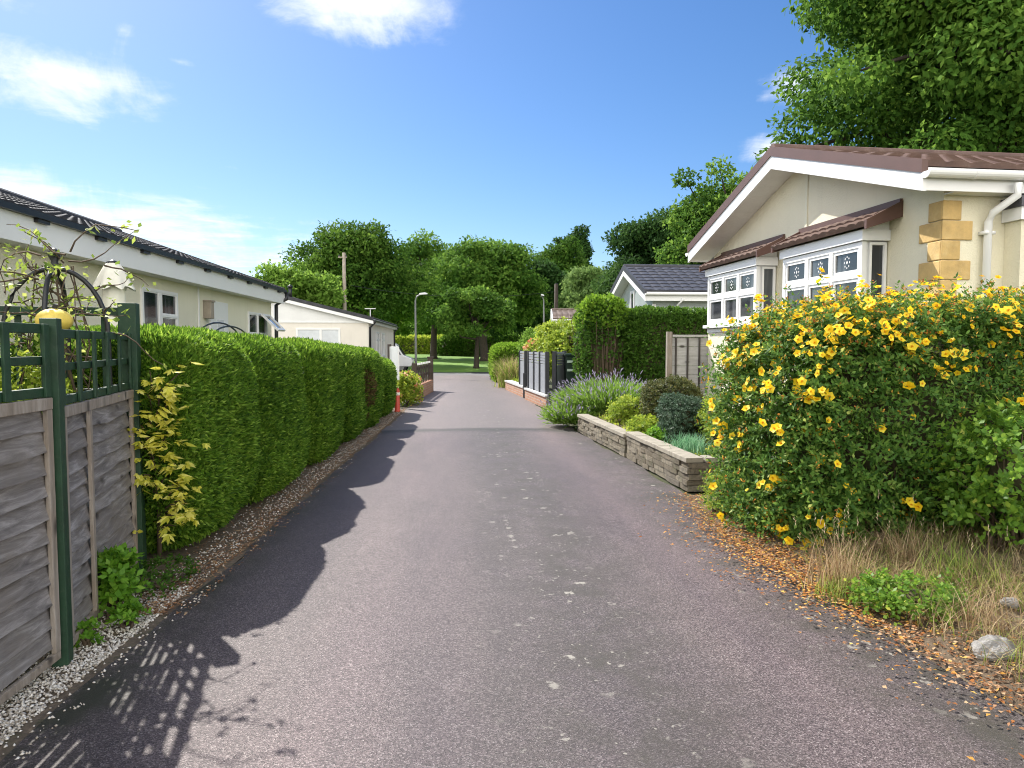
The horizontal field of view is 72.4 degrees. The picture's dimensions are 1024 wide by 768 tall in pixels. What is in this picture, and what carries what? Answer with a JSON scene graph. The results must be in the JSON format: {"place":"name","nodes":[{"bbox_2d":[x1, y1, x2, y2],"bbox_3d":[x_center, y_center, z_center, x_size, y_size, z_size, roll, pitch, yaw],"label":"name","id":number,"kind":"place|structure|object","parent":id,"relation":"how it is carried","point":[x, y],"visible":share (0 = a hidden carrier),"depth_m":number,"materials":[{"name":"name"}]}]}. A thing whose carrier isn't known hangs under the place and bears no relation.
{"place":"outdoors","nodes":[
{"label":"outdoors","id":0,"kind":"place"},
{"bbox_2d":[0,407,407,760],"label":"gravel strip","id":1,"kind":"object","parent":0,"point":[38,719],"visible":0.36,"depth_m":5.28,"materials":[{"name":"grey gravel"}]},
{"bbox_2d":[0,349,83,546],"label":"golden shrub","id":2,"kind":"object","parent":1,"relation":"on","point":[36,372],"visible":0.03,"depth_m":4.17,"materials":[{"name":"green plant"}]},
{"bbox_2d":[34,303,73,329],"bbox_3d":[-2.530,0.469,3.915,0.187,1.829,0.187,0,3,-4],"label":"garden lantern","id":3,"kind":"object","parent":1,"relation":"on","point":[66,318],"visible":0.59,"depth_m":3.83,"materials":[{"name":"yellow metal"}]},
{"bbox_2d":[1,248,112,393],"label":"garden obelisk","id":4,"kind":"object","parent":1,"relation":"on","point":[53,260],"visible":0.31,"depth_m":4.38,"materials":[{"name":"black metal"}]},
{"bbox_2d":[0,303,146,704],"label":"garden fence","id":5,"kind":"object","parent":1,"relation":"on","point":[90,505],"visible":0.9,"depth_m":3.44,"materials":[{"name":"wood"}]},
{"bbox_2d":[0,220,166,402],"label":"climbing plant","id":6,"kind":"object","parent":1,"relation":"on","point":[63,304],"visible":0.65,"depth_m":4.36,"materials":[{"name":"green plant"}]},
{"bbox_2d":[73,616,105,649],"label":"weed clump","id":7,"kind":"object","parent":1,"relation":"on","point":[87,636],"visible":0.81,"depth_m":3.72,"materials":[{"name":"green plant"}]},
{"bbox_2d":[97,542,152,621],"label":"leafy plant","id":8,"kind":"object","parent":1,"relation":"on","point":[119,582],"visible":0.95,"depth_m":4.05,"materials":[{"name":"green plant"}]},
{"bbox_2d":[99,600,151,633],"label":"weed clump","id":9,"kind":"object","parent":1,"relation":"on","point":[127,614],"visible":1,"depth_m":3.92,"materials":[{"name":"green plant"}]},
{"bbox_2d":[0,322,262,554],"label":"hedge","id":10,"kind":"object","parent":1,"relation":"on","point":[218,397],"visible":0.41,"depth_m":5.28,"materials":[{"name":"green plant"}]},
{"bbox_2d":[130,550,200,601],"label":"creeping plant","id":11,"kind":"object","parent":1,"relation":"on","point":[162,586],"visible":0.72,"depth_m":4.62,"materials":[{"name":"green plant"}]},
{"bbox_2d":[127,362,210,563],"bbox_3d":[-2.462,0.583,4.963,0.612,1.485,0.435,0,3,-4],"label":"acer shrub","id":12,"kind":"object","parent":1,"relation":"on","point":[170,396],"visible":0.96,"depth_m":4.92,"materials":[{"name":"yellow plant"}]},
{"bbox_2d":[103,410,406,614],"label":"hedge litter","id":13,"kind":"object","parent":1,"relation":"on","point":[156,610],"visible":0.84,"depth_m":5.55,"materials":[{"name":"brown plant"}]},
{"bbox_2d":[217,330,310,505],"bbox_3d":[-3.111,0.338,7.581,1.604,1.842,2.332,0,3,-4],"label":"hedge","id":14,"kind":"object","parent":1,"relation":"on","point":[285,431],"visible":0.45,"depth_m":7.09,"materials":[{"name":"green plant"}]},
{"bbox_2d":[269,336,346,464],"bbox_3d":[-3.165,0.222,9.873,1.547,1.797,2.403,0,3,-4],"label":"hedge","id":15,"kind":"object","parent":1,"relation":"on","point":[323,367],"visible":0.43,"depth_m":9.24,"materials":[{"name":"green plant"}]},
{"bbox_2d":[326,341,367,443],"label":"hedge","id":16,"kind":"object","parent":1,"relation":"on","point":[355,413],"visible":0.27,"depth_m":11.34,"materials":[{"name":"green plant"}]},
{"bbox_2d":[349,345,385,428],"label":"hedge","id":17,"kind":"object","parent":1,"relation":"on","point":[374,368],"visible":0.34,"depth_m":13.26,"materials":[{"name":"green plant"}]},
{"bbox_2d":[380,357,397,417],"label":"hedge","id":18,"kind":"object","parent":1,"relation":"on","point":[390,382],"visible":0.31,"depth_m":15.47,"materials":[{"name":"green plant"}]},
{"bbox_2d":[394,388,399,411],"bbox_3d":[-2.745,0.382,16.740,0.150,0.575,0.146,0,3,-4],"label":"marker post","id":19,"kind":"object","parent":1,"relation":"on","point":[397,405],"visible":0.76,"depth_m":16.69,"materials":[{"name":"red plastic"}]},
{"bbox_2d":[203,322,245,332],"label":"garden arch","id":20,"kind":"structure","parent":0,"point":[232,327],"depth_m":10.07,"materials":[{"name":"black metal"}]},
{"bbox_2d":[0,0,875,276],"label":"sky","id":21,"kind":"structure","parent":0,"point":[226,130],"materials":[{"name":"blue"}]},
{"bbox_2d":[403,372,489,375],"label":"side road","id":22,"kind":"structure","parent":0,"point":[455,373],"depth_m":39.26,"materials":[{"name":"grey asphalt"}]},
{"bbox_2d":[395,343,413,371],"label":"parked van","id":23,"kind":"object","parent":22,"relation":"on","point":[405,361],"visible":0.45,"depth_m":40.46,"materials":[{"name":"white paint"}]},
{"bbox_2d":[406,354,488,371],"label":"grass verge","id":24,"kind":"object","parent":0,"point":[453,364],"depth_m":51.28,"materials":[{"name":"green plant"}]},
{"bbox_2d":[362,306,419,336],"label":"field maple","id":25,"kind":"object","parent":24,"relation":"on","point":[404,330],"visible":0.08,"depth_m":66.79,"materials":[{"name":"green plant"}]},
{"bbox_2d":[395,333,444,353],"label":"field hedge","id":26,"kind":"object","parent":24,"relation":"on","point":[406,344],"visible":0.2,"depth_m":78.00,"materials":[{"name":"green plant"}]},
{"bbox_2d":[391,228,453,358],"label":"lime tree","id":27,"kind":"object","parent":24,"relation":"on","point":[427,250],"visible":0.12,"depth_m":61.90,"materials":[{"name":"green plant"}]},
{"bbox_2d":[408,311,444,335],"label":"woodland tree","id":28,"kind":"object","parent":24,"relation":"on","point":[423,329],"visible":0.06,"depth_m":85.26,"materials":[{"name":"green plant"}]},
{"bbox_2d":[433,285,518,368],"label":"tree","id":29,"kind":"object","parent":24,"relation":"on","point":[477,310],"visible":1,"depth_m":41.90,"materials":[{"name":"green plant"}]},
{"bbox_2d":[437,332,521,356],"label":"laurel hedge","id":30,"kind":"object","parent":24,"relation":"on","point":[454,345],"visible":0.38,"depth_m":70.64,"materials":[{"name":"green plant"}]},
{"bbox_2d":[418,234,552,360],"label":"oak tree","id":31,"kind":"object","parent":24,"relation":"on","point":[470,262],"visible":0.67,"depth_m":54.92,"materials":[{"name":"green plant"}]},
{"bbox_2d":[489,251,568,339],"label":"dark tree","id":32,"kind":"object","parent":24,"relation":"on","point":[553,272],"visible":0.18,"depth_m":59.70,"materials":[{"name":"green plant"}]},
{"bbox_2d":[535,233,591,295],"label":"oak tree","id":33,"kind":"object","parent":24,"relation":"on","point":[561,255],"visible":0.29,"depth_m":70.27,"materials":[{"name":"green plant"}]},
{"bbox_2d":[552,223,594,268],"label":"poplar tree","id":34,"kind":"object","parent":24,"relation":"on","point":[580,232],"visible":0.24,"depth_m":76.96,"materials":[{"name":"green plant"}]},
{"bbox_2d":[553,265,608,307],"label":"weeping birch","id":35,"kind":"object","parent":24,"relation":"on","point":[576,288],"visible":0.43,"depth_m":51.04,"materials":[{"name":"green plant"}]},
{"bbox_2d":[602,249,638,272],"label":"woodland tree","id":36,"kind":"object","parent":24,"relation":"on","point":[609,265],"depth_m":73.35,"materials":[{"name":"green plant"}]},
{"bbox_2d":[233,372,738,564],"bbox_3d":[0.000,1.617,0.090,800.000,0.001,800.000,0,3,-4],"label":"ground","id":37,"kind":"structure","parent":0,"point":[659,478],"depth_m":9.20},
{"bbox_2d":[92,259,135,326],"bbox_3d":[-3.810,0.017,6.748,0.500,2.415,0.500,0,3,-4],"label":"parasol","id":38,"kind":"object","parent":37,"relation":"on","point":[117,293],"visible":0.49,"depth_m":6.61,"materials":[{"name":"beige fabric"}]},
{"bbox_2d":[0,188,287,355],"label":"park home","id":39,"kind":"object","parent":37,"relation":"on","point":[187,290],"visible":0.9,"depth_m":9.03,"materials":[{"name":"white paint"}]},
{"bbox_2d":[140,287,161,325],"bbox_3d":[-4.732,-0.632,9.179,0.050,1.240,0.550,0,3,-4],"label":"window","id":40,"kind":"structure","parent":39,"relation":"in","point":[150,301],"depth_m":9.17,"materials":[{"name":"white plastic"}]},
{"bbox_2d":[161,290,178,325],"bbox_3d":[-4.774,-0.663,9.742,0.050,1.240,0.578,0,3,-4],"label":"window","id":41,"kind":"structure","parent":39,"relation":"in","point":[169,300],"depth_m":9.76,"materials":[{"name":"white plastic"}]},
{"bbox_2d":[209,301,228,332],"bbox_3d":[-4.918,-0.366,11.776,0.056,2.020,0.860,0,3,-4],"label":"door","id":42,"kind":"structure","parent":39,"relation":"in","point":[220,309],"depth_m":11.74,"materials":[{"name":"white plastic"}]},
{"bbox_2d":[247,311,285,336],"bbox_3d":[-4.900,-0.851,14.025,0.434,1.140,1.330,0,3,-4],"label":"window","id":43,"kind":"structure","parent":39,"relation":"in","point":[257,322],"depth_m":14.06,"materials":[{"name":"white plastic"}]},
{"bbox_2d":[248,257,348,307],"bbox_3d":[-13.119,-4.000,40.809,7.373,6.748,6.630,0,3,-4],"label":"ash tree","id":44,"kind":"object","parent":37,"relation":"on","point":[315,287],"visible":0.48,"depth_m":39.65,"materials":[{"name":"green plant"}]},
{"bbox_2d":[271,285,398,357],"bbox_3d":[-9.775,-2.279,33.229,7.874,4.053,11.045,0,3,-4],"label":"park home","id":45,"kind":"object","parent":37,"relation":"on","point":[300,318],"visible":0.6,"depth_m":28.03,"materials":[{"name":"paint"}]},
{"bbox_2d":[296,328,340,343],"bbox_3d":[-7.759,-1.728,28.056,1.750,1.030,0.052,0,3,-4],"label":"window","id":46,"kind":"structure","parent":45,"relation":"in","point":[330,335],"depth_m":28.04,"materials":[{"name":"white glass"}]},
{"bbox_2d":[376,332,380,356],"bbox_3d":[-5.953,-1.752,31.171,0.110,1.130,1.230,0,3,-4],"label":"window","id":47,"kind":"structure","parent":45,"relation":"in","point":[377,333],"depth_m":31.31,"materials":[{"name":"grey glass"}]},
{"bbox_2d":[381,333,385,356],"bbox_3d":[-6.116,-1.874,33.361,0.110,1.130,1.230,0,3,-4],"label":"window","id":48,"kind":"structure","parent":45,"relation":"in","point":[382,334],"depth_m":33.32,"materials":[{"name":"grey glass"}]},
{"bbox_2d":[338,253,346,309],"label":"telegraph pole","id":49,"kind":"object","parent":37,"relation":"on","point":[344,256],"visible":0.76,"depth_m":41.02,"materials":[{"name":"brown wood"}]},
{"bbox_2d":[278,218,441,321],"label":"oak tree","id":50,"kind":"object","parent":37,"relation":"on","point":[373,261],"visible":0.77,"depth_m":46.70,"materials":[{"name":"green plant"}]},
{"bbox_2d":[387,344,398,379],"bbox_3d":[-3.007,-0.202,17.828,0.080,1.620,0.640,-2,4,-32],"label":"sign board","id":51,"kind":"object","parent":37,"relation":"on","point":[393,354],"visible":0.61,"depth_m":17.71,"materials":[{"name":"white"}]},
{"bbox_2d":[396,369,424,406],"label":"flower shrub","id":52,"kind":"object","parent":37,"relation":"on","point":[409,384],"visible":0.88,"depth_m":18.36,"materials":[{"name":"green plant"}]},
{"bbox_2d":[397,322,443,334],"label":"woodland","id":53,"kind":"object","parent":37,"relation":"on","point":[411,328],"depth_m":98.30,"materials":[{"name":"green plant"}]},
{"bbox_2d":[415,292,427,362],"bbox_3d":[-4.393,-2.354,33.889,0.670,4.130,0.160,0,3,-4],"label":"street lamp","id":54,"kind":"object","parent":37,"relation":"on","point":[424,293],"visible":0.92,"depth_m":33.82,"materials":[{"name":"metal"}]},
{"bbox_2d":[483,354,518,387],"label":"grass clump","id":55,"kind":"object","parent":37,"relation":"on","point":[508,371],"visible":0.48,"depth_m":26.00,"materials":[{"name":"green plant"}]},
{"bbox_2d":[487,341,521,382],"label":"hedge","id":56,"kind":"object","parent":37,"relation":"on","point":[501,349],"visible":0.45,"depth_m":29.68,"materials":[{"name":"green plant"}]},
{"bbox_2d":[516,324,544,366],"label":"leafy shrub","id":57,"kind":"object","parent":37,"relation":"on","point":[526,336],"visible":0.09,"depth_m":25.27,"materials":[{"name":"green plant"}]},
{"bbox_2d":[505,350,556,407],"bbox_3d":[0.419,-0.294,21.178,0.320,1.430,7.859,0,3,-9],"label":"panel fence","id":58,"kind":"object","parent":37,"relation":"on","point":[532,385],"visible":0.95,"depth_m":19.48,"materials":[{"name":"grey"}]},
{"bbox_2d":[522,338,542,359],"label":"flower shrub","id":59,"kind":"object","parent":37,"relation":"on","point":[529,344],"visible":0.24,"depth_m":22.36,"materials":[{"name":"green plant"}]},
{"bbox_2d":[541,294,544,322],"bbox_3d":[1.733,-2.853,39.741,0.277,4.476,0.160,0,3,-4],"label":"street lamp","id":60,"kind":"object","parent":37,"relation":"on","point":[543,308],"visible":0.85,"depth_m":39.64,"materials":[{"name":"metal"}]},
{"bbox_2d":[532,316,578,382],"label":"leafy shrub","id":61,"kind":"object","parent":37,"relation":"on","point":[555,336],"visible":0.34,"depth_m":21.08,"materials":[{"name":"green plant"}]},
{"bbox_2d":[554,283,557,307],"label":"telegraph pole","id":62,"kind":"object","parent":37,"relation":"on","point":[555,295],"visible":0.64,"depth_m":44.98,"materials":[{"name":"brown wood"}]},
{"bbox_2d":[350,285,548,295],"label":"overhead wire","id":63,"kind":"object","parent":62,"relation":"attached to","point":[435,295],"visible":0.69,"depth_m":42.37,"materials":[{"name":"black plastic"}]},
{"bbox_2d":[552,351,565,391],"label":"garden gate","id":64,"kind":"structure","parent":37,"relation":"on","point":[557,373],"depth_m":17.99,"materials":[{"name":"grey"}]},
{"bbox_2d":[550,308,576,322],"bbox_3d":[5.201,-2.425,39.395,6.045,3.659,4.874,0,3,2],"label":"bungalow","id":65,"kind":"object","parent":37,"relation":"on","point":[556,314],"visible":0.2,"depth_m":38.33,"materials":[{"name":"tile"}]},
{"bbox_2d":[561,354,575,387],"bbox_3d":[1.782,-0.117,18.555,0.880,1.370,0.780,0,3,-4],"label":"storage box","id":66,"kind":"object","parent":37,"relation":"on","point":[569,374],"visible":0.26,"depth_m":18.18,"materials":[{"name":"black plastic"}]},
{"bbox_2d":[570,292,630,384],"bbox_3d":[2.204,-0.787,17.141,1.547,2.891,1.465,0,3,-4],"label":"overgrown hedge","id":67,"kind":"object","parent":37,"relation":"on","point":[601,322],"visible":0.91,"depth_m":16.68,"materials":[{"name":"green plant"}]},
{"bbox_2d":[589,200,696,296],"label":"oak tree","id":68,"kind":"object","parent":37,"relation":"on","point":[640,239],"visible":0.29,"depth_m":41.60,"materials":[{"name":"green plant"}]},
{"bbox_2d":[609,264,710,308],"bbox_3d":[8.591,-1.803,23.223,10.045,4.217,5.274,0,3,-5],"label":"park home","id":69,"kind":"object","parent":37,"relation":"on","point":[657,285],"visible":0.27,"depth_m":21.30,"materials":[{"name":"grey tile"}]},
{"bbox_2d":[630,290,634,307],"bbox_3d":[3.919,-2.445,22.758,0.050,1.150,0.500,0,3,-5],"label":"window","id":70,"kind":"structure","parent":69,"relation":"in","point":[632,293],"depth_m":22.75,"materials":[{"name":"white plastic"}]},
{"bbox_2d":[620,304,707,388],"bbox_3d":[3.951,-0.620,17.217,2.769,2.728,1.531,0,3,-4],"label":"hedge","id":71,"kind":"object","parent":37,"relation":"on","point":[649,326],"visible":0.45,"depth_m":16.61,"materials":[{"name":"green plant"}]},
{"bbox_2d":[577,414,776,491],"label":"planter wall","id":72,"kind":"structure","parent":37,"relation":"on","point":[678,467],"depth_m":8.80,"materials":[{"name":"stone"}]},
{"bbox_2d":[596,414,773,454],"bbox_3d":[2.570,0.720,11.058,2.443,0.115,6.600,0,3,-4],"label":"flower bed","id":73,"kind":"object","parent":72,"relation":"in","point":[619,425],"visible":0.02,"depth_m":11.56,"materials":[{"name":"soil"}]},
{"bbox_2d":[536,396,607,427],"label":"lavender bush","id":74,"kind":"object","parent":73,"relation":"on","point":[553,413],"visible":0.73,"depth_m":13.28,"materials":[{"name":"green plant"}]},
{"bbox_2d":[549,368,655,413],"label":"lavender bush","id":75,"kind":"object","parent":73,"relation":"on","point":[599,394],"visible":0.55,"depth_m":13.46,"materials":[{"name":"green plant"}]},
{"bbox_2d":[601,393,647,423],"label":"shrub","id":76,"kind":"object","parent":73,"relation":"on","point":[624,409],"visible":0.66,"depth_m":11.67,"materials":[{"name":"green plant"}]},
{"bbox_2d":[623,413,658,434],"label":"shrub","id":77,"kind":"object","parent":73,"relation":"on","point":[643,424],"visible":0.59,"depth_m":10.13,"materials":[{"name":"green plant"}]},
{"bbox_2d":[643,424,672,442],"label":"leafy plant","id":78,"kind":"object","parent":73,"relation":"on","point":[653,431],"visible":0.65,"depth_m":9.45,"materials":[{"name":"green plant"}]},
{"bbox_2d":[637,374,703,424],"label":"round shrub","id":79,"kind":"object","parent":73,"relation":"on","point":[650,392],"visible":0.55,"depth_m":10.45,"materials":[{"name":"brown plant"}]},
{"bbox_2d":[654,392,707,443],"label":"round shrub","id":80,"kind":"object","parent":73,"relation":"on","point":[678,413],"visible":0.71,"depth_m":9.26,"materials":[{"name":"green plant"}]},
{"bbox_2d":[651,429,711,454],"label":"spiky plant","id":81,"kind":"object","parent":73,"relation":"on","point":[684,444],"visible":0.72,"depth_m":8.52,"materials":[{"name":"green plant"}]},
{"bbox_2d":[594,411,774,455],"bbox_3d":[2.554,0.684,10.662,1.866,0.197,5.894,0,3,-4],"label":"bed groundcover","id":82,"kind":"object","parent":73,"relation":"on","point":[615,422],"visible":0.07,"depth_m":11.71,"materials":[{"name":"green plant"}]},
{"bbox_2d":[690,393,731,445],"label":"shrub","id":83,"kind":"object","parent":73,"relation":"on","point":[703,417],"visible":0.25,"depth_m":8.95,"materials":[{"name":"green plant"}]},
{"bbox_2d":[699,445,725,455],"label":"leafy plant","id":84,"kind":"object","parent":73,"relation":"on","point":[710,448],"visible":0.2,"depth_m":7.84,"materials":[{"name":"green plant"}]},
{"bbox_2d":[665,332,707,397],"bbox_3d":[3.689,0.035,11.771,2.240,1.820,0.090,0,3,-4],"label":"board fence","id":85,"kind":"object","parent":37,"relation":"on","point":[685,354],"visible":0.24,"depth_m":11.68,"materials":[{"name":"beige wood"}]},
{"bbox_2d":[653,153,751,264],"bbox_3d":[11.274,-6.068,36.351,7.959,11.373,7.005,0,3,-4],"label":"oak tree","id":86,"kind":"object","parent":37,"relation":"on","point":[694,215],"visible":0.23,"depth_m":36.00,"materials":[{"name":"green plant"}]},
{"bbox_2d":[685,143,1023,438],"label":"park home","id":87,"kind":"object","parent":37,"relation":"on","point":[796,217],"visible":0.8,"depth_m":7.79,"materials":[{"name":"beige paint"}]},
{"bbox_2d":[752,0,1023,167],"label":"oak tree","id":88,"kind":"object","parent":37,"relation":"on","point":[943,75],"visible":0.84,"depth_m":20.92,"materials":[{"name":"green plant"}]},
{"bbox_2d":[0,375,1023,767],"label":"road","id":89,"kind":"structure","parent":0,"point":[462,571],"depth_m":3.62,"materials":[{"name":"grey asphalt"}]},
{"bbox_2d":[412,357,433,397],"bbox_3d":[-2.800,-0.230,22.099,0.220,1.200,3.980,0,3,0],"label":"boundary fence","id":90,"kind":"object","parent":89,"relation":"on","point":[417,368],"visible":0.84,"depth_m":22.37,"materials":[{"name":"wood"}]},
{"bbox_2d":[683,495,1023,715],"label":"verge bank","id":91,"kind":"structure","parent":0,"point":[947,655],"depth_m":3.95,"materials":[{"name":"soil"}]},
{"bbox_2d":[697,467,739,518],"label":"shrub","id":92,"kind":"object","parent":91,"relation":"on","point":[707,503],"visible":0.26,"depth_m":6.55,"materials":[{"name":"green plant"}]},
{"bbox_2d":[638,491,1023,760],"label":"leaf litter","id":93,"kind":"object","parent":91,"relation":"on","point":[757,552],"visible":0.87,"depth_m":4.27,"materials":[{"name":"orange plant"}]},
{"bbox_2d":[787,558,886,608],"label":"grass tuft","id":94,"kind":"object","parent":91,"relation":"on","point":[830,586],"visible":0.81,"depth_m":4.35,"materials":[{"name":"beige plant"}]},
{"bbox_2d":[793,509,897,591],"bbox_3d":[2.083,1.048,4.541,0.652,0.503,0.588,0,3,-4],"label":"grass tuft","id":95,"kind":"object","parent":91,"relation":"on","point":[836,571],"visible":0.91,"depth_m":4.51,"materials":[{"name":"beige plant"}]},
{"bbox_2d":[694,267,1023,555],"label":"flowering bush","id":96,"kind":"object","parent":91,"relation":"on","point":[875,390],"visible":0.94,"depth_m":5.19,"materials":[{"name":"green plant"}]},
{"bbox_2d":[774,517,1023,683],"bbox_3d":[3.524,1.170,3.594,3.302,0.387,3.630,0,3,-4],"label":"dry grass","id":97,"kind":"structure","parent":91,"relation":"on","point":[1019,575],"depth_m":4.28,"materials":[{"name":"beige plant"}]},
{"bbox_2d":[843,566,980,626],"bbox_3d":[2.358,1.257,4.086,0.786,0.332,0.618,0,3,-4],"label":"shrub","id":98,"kind":"object","parent":91,"relation":"on","point":[893,603],"visible":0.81,"depth_m":4.02,"materials":[{"name":"green plant"}]},
{"bbox_2d":[846,490,983,572],"bbox_3d":[2.627,0.980,4.609,0.681,0.531,0.759,-3,4,-42],"label":"grass tuft","id":99,"kind":"object","parent":91,"relation":"on","point":[914,553],"visible":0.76,"depth_m":4.63,"materials":[{"name":"beige plant"}]},
{"bbox_2d":[918,395,1023,554],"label":"euonymus shrub","id":100,"kind":"object","parent":91,"relation":"on","point":[997,485],"visible":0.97,"depth_m":4.58,"materials":[{"name":"green plant"}]},
{"bbox_2d":[918,580,1023,642],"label":"grass tuft","id":101,"kind":"object","parent":91,"relation":"on","point":[967,619],"visible":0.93,"depth_m":3.71,"materials":[{"name":"beige plant"}]},
{"bbox_2d":[971,635,1020,661],"bbox_3d":[2.413,1.327,3.484,0.242,0.138,0.171,0,3,-4],"label":"rock","id":102,"kind":"object","parent":91,"relation":"on","point":[988,642],"visible":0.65,"depth_m":3.45,"materials":[{"name":"grey stone"}]},
{"bbox_2d":[1000,597,1018,608],"bbox_3d":[2.728,1.199,3.837,0.087,0.061,0.075,3,4,45],"label":"rock","id":103,"kind":"object","parent":91,"relation":"on","point":[1012,605],"visible":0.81,"depth_m":3.81,"materials":[{"name":"grey stone"}]}
]}

